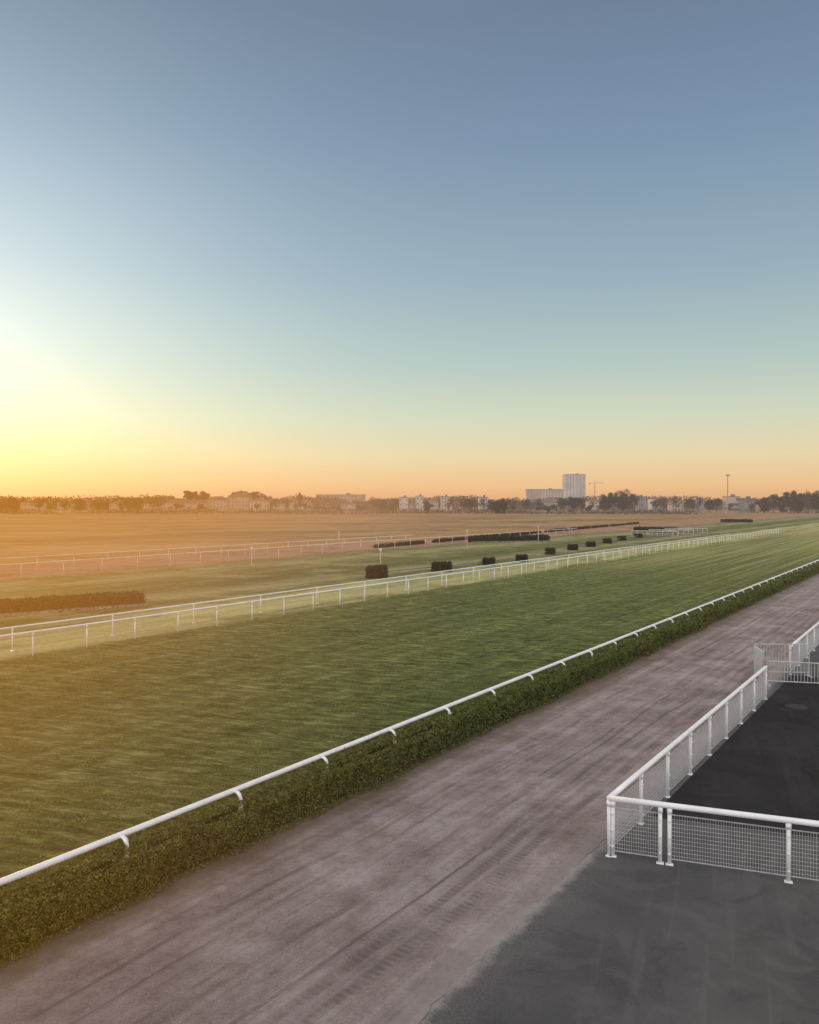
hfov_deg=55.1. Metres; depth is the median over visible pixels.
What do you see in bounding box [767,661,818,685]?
crowd barrier
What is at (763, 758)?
enclosure pavement
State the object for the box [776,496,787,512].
tree
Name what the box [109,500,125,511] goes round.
house
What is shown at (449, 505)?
tree
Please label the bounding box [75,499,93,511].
house
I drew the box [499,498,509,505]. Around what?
tree
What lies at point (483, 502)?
tree
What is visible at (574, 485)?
tower block
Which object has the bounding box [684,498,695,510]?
tree
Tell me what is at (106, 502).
tree
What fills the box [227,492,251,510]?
villa
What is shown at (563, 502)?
tree
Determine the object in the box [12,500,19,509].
tree
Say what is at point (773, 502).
tree
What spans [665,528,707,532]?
hurdle
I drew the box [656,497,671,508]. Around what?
tree
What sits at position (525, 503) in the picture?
tree
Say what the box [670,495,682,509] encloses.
tree
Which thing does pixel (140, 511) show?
scrub
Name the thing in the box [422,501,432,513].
tree
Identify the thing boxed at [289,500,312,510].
house
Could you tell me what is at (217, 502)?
villa
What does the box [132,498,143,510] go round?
tree
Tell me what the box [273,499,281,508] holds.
tree
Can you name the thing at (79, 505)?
tree
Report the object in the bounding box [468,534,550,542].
brush fence
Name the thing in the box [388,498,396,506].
tree
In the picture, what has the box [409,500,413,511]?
house
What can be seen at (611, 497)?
tree
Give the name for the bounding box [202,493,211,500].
tree
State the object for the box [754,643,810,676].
crowd barrier
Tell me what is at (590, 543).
clipped hedge block
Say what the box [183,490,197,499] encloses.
tree
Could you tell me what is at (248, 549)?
running rail
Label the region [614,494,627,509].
tree
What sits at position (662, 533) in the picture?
hurdle
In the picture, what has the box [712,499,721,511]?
tree
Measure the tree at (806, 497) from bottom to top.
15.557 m
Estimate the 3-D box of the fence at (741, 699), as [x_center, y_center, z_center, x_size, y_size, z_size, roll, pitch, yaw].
[7.759,5.728,20.281,0.102,1.120,14.309,0,1,35]
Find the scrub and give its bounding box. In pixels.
[0,508,818,514]
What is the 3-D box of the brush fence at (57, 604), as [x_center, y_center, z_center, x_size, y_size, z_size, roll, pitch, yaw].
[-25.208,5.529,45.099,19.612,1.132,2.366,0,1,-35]
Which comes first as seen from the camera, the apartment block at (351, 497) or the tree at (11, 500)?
the tree at (11, 500)
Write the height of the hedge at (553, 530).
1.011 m
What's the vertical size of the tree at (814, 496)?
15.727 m
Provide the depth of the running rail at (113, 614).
46.89 m
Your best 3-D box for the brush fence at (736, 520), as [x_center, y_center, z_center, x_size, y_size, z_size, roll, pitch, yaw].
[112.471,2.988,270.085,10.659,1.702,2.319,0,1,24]
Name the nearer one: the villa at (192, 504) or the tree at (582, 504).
the tree at (582, 504)
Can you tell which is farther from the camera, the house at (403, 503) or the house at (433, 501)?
the house at (433, 501)
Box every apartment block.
[316,493,364,507]
[525,488,563,504]
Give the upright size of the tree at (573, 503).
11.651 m
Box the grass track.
[0,527,818,894]
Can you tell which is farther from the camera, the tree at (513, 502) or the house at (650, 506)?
the tree at (513, 502)
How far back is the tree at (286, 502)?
736.46 m
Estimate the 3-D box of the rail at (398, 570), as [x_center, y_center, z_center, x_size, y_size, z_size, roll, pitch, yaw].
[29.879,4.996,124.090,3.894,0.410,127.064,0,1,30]
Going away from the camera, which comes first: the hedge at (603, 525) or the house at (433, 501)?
the hedge at (603, 525)
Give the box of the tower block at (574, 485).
[563,473,585,499]
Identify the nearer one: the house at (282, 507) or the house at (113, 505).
the house at (113, 505)
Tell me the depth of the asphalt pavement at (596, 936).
11.62 m
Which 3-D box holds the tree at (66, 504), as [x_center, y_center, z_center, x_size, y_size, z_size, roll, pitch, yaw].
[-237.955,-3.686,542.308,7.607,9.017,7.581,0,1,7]
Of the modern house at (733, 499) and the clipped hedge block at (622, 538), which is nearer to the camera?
the clipped hedge block at (622, 538)
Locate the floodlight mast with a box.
[726,475,729,514]
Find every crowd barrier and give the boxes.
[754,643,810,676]
[754,645,769,683]
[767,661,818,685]
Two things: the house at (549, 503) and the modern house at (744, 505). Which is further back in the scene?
the house at (549, 503)
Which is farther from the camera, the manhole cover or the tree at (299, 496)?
the tree at (299, 496)
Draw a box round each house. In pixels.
[20,500,46,511]
[57,499,76,511]
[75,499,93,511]
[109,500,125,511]
[134,501,161,511]
[273,502,285,511]
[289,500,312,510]
[341,501,355,511]
[399,495,407,511]
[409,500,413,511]
[416,494,424,511]
[428,498,437,510]
[440,495,451,510]
[478,495,487,511]
[544,500,557,511]
[585,498,601,510]
[633,495,647,511]
[647,496,659,511]
[667,498,683,511]
[691,497,704,511]
[722,494,739,512]
[739,496,755,512]
[756,498,763,512]
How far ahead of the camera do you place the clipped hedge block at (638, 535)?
150.60 m
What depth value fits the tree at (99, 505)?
715.51 m
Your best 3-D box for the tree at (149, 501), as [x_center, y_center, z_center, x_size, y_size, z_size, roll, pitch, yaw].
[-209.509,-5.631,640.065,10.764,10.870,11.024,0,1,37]
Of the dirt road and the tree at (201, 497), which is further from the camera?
the tree at (201, 497)
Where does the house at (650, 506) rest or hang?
on the ground
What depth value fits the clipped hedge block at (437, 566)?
75.12 m
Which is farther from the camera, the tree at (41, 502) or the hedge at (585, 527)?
the tree at (41, 502)
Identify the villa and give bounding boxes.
[162,499,207,510]
[205,496,227,510]
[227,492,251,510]
[250,498,269,510]
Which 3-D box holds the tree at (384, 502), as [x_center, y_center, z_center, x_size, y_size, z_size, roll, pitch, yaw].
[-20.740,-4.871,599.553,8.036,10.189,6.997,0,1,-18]
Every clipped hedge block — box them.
[365,564,388,578]
[431,560,451,571]
[481,557,495,565]
[515,554,527,561]
[544,548,555,554]
[567,544,578,549]
[585,541,595,546]
[602,538,611,542]
[617,535,626,540]
[634,533,642,537]
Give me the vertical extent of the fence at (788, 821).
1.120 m
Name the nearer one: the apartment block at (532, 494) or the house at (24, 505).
the house at (24, 505)
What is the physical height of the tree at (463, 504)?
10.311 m
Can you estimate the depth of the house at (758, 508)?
582.40 m
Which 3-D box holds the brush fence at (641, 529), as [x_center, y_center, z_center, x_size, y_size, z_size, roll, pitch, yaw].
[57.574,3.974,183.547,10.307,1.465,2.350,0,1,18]
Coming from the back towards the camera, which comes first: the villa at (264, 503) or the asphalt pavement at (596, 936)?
the villa at (264, 503)
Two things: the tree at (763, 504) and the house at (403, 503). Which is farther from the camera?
the house at (403, 503)
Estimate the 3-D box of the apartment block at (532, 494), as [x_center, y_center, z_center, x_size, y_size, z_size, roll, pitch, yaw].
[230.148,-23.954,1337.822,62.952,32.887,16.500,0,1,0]
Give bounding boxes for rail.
[0,528,576,576]
[0,529,778,655]
[0,534,728,651]
[0,535,409,567]
[0,559,818,885]
[388,531,666,573]
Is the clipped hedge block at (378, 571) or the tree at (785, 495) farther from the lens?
the tree at (785, 495)
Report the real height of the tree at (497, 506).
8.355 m
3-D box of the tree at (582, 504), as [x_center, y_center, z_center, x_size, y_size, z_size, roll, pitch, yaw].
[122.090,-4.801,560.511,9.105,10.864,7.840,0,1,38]
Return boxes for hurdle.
[631,531,677,535]
[649,529,693,533]
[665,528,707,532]
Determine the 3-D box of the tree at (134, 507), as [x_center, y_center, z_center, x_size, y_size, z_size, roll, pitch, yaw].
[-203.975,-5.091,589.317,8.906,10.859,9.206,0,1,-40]
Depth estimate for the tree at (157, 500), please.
639.13 m
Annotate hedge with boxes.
[0,559,818,968]
[372,540,425,547]
[432,536,468,542]
[482,533,514,535]
[515,530,540,534]
[544,527,568,531]
[570,526,590,529]
[591,524,608,527]
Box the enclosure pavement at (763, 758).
[652,675,818,838]
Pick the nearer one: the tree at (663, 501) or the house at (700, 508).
the tree at (663, 501)
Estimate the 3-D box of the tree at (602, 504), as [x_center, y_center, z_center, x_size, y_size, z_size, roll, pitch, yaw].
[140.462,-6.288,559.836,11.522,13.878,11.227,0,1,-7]
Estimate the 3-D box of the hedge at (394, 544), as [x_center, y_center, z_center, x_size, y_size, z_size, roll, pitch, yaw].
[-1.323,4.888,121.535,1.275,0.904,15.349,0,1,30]
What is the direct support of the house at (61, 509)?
on the ground
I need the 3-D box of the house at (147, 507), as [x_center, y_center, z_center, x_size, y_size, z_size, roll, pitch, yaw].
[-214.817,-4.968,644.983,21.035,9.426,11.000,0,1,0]
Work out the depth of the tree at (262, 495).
731.75 m
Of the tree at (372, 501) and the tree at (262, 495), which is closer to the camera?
the tree at (372, 501)
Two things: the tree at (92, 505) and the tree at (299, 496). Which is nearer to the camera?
the tree at (92, 505)
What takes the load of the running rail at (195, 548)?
on the ground
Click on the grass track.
(760, 557)
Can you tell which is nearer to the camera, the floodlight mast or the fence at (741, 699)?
the fence at (741, 699)
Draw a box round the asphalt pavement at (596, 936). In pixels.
[418,641,818,1023]
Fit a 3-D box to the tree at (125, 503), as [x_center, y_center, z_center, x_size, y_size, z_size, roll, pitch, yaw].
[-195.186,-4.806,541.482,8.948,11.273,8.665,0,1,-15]
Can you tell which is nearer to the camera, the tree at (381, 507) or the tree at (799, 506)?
the tree at (799, 506)
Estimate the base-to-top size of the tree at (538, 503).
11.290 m
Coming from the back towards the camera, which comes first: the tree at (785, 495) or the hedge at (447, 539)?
the tree at (785, 495)
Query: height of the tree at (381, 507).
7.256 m
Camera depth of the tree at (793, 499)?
519.55 m
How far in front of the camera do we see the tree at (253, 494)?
731.71 m
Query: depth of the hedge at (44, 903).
15.68 m
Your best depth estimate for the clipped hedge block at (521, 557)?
87.61 m
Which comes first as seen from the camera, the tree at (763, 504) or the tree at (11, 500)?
the tree at (763, 504)
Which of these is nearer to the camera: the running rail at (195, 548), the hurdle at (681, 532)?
the running rail at (195, 548)
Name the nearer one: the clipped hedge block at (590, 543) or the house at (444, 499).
the clipped hedge block at (590, 543)
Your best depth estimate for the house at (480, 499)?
639.95 m
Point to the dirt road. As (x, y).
(410, 897)
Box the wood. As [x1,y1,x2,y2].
[0,493,815,509]
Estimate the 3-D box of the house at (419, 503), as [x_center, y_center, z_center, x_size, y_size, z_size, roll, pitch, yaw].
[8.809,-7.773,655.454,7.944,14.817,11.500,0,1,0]
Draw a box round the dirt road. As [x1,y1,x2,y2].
[0,573,818,1023]
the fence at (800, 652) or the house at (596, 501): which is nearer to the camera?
the fence at (800, 652)
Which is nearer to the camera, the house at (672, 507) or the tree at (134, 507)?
the tree at (134, 507)
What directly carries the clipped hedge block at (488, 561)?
on the ground
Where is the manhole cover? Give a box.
[784,704,807,709]
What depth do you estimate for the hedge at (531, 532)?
167.92 m
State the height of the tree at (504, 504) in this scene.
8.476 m
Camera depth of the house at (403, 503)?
639.95 m
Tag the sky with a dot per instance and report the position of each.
(382, 249)
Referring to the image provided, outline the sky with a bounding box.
[0,0,818,503]
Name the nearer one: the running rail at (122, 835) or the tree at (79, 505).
the running rail at (122, 835)
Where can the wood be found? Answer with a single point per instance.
(53, 502)
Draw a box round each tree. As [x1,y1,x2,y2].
[5,497,15,509]
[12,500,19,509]
[29,498,47,510]
[59,500,71,512]
[72,498,86,510]
[85,501,97,511]
[95,502,103,509]
[102,499,111,509]
[120,498,132,508]
[131,498,143,509]
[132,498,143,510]
[144,498,156,509]
[151,497,166,509]
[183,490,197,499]
[195,491,205,499]
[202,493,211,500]
[247,491,259,499]
[255,493,271,503]
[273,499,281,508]
[282,500,288,510]
[297,492,302,511]
[366,498,379,506]
[378,499,387,506]
[378,503,385,509]
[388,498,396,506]
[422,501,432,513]
[445,499,453,512]
[459,499,467,507]
[465,499,475,508]
[477,499,487,508]
[486,500,492,509]
[491,501,502,513]
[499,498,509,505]
[500,501,508,513]
[508,497,519,504]
[521,499,530,510]
[534,498,543,506]
[556,498,568,512]
[567,497,580,511]
[578,498,585,511]
[599,494,613,509]
[605,492,618,511]
[613,489,629,501]
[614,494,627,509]
[623,493,637,508]
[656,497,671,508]
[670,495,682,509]
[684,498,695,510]
[703,499,715,511]
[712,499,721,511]
[754,497,769,512]
[767,494,778,512]
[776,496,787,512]
[780,492,791,512]
[788,493,807,512]
[789,490,798,513]
[800,490,816,513]
[806,490,818,513]
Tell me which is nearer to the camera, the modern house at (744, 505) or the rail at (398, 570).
the rail at (398, 570)
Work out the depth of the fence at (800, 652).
32.35 m
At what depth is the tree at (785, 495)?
539.90 m
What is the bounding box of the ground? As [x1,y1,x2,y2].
[0,504,818,659]
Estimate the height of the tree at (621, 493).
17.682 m
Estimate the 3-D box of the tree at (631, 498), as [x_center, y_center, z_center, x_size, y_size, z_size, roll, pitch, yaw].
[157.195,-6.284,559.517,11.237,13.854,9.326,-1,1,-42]
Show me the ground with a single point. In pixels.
(159, 581)
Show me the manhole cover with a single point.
(797, 706)
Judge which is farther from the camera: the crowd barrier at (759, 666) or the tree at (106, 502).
the tree at (106, 502)
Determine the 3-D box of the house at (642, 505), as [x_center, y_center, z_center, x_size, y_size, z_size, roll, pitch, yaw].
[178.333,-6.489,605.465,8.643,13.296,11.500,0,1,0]
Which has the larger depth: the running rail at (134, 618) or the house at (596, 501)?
the house at (596, 501)
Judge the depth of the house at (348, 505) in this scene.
600.00 m
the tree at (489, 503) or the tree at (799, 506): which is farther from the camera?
the tree at (489, 503)
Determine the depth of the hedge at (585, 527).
201.68 m
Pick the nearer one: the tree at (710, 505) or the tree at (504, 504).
the tree at (504, 504)
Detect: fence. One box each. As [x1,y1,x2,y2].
[0,590,146,616]
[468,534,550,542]
[605,666,767,856]
[609,795,818,883]
[633,526,677,531]
[720,519,752,522]
[789,622,818,674]
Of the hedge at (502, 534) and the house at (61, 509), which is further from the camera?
the house at (61, 509)
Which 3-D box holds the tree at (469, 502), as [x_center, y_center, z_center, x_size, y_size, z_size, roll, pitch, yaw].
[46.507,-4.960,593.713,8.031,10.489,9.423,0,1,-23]
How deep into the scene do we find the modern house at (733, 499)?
579.99 m
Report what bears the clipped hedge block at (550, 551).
on the ground
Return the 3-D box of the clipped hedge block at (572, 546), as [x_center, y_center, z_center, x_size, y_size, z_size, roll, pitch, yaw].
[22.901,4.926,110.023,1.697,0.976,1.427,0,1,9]

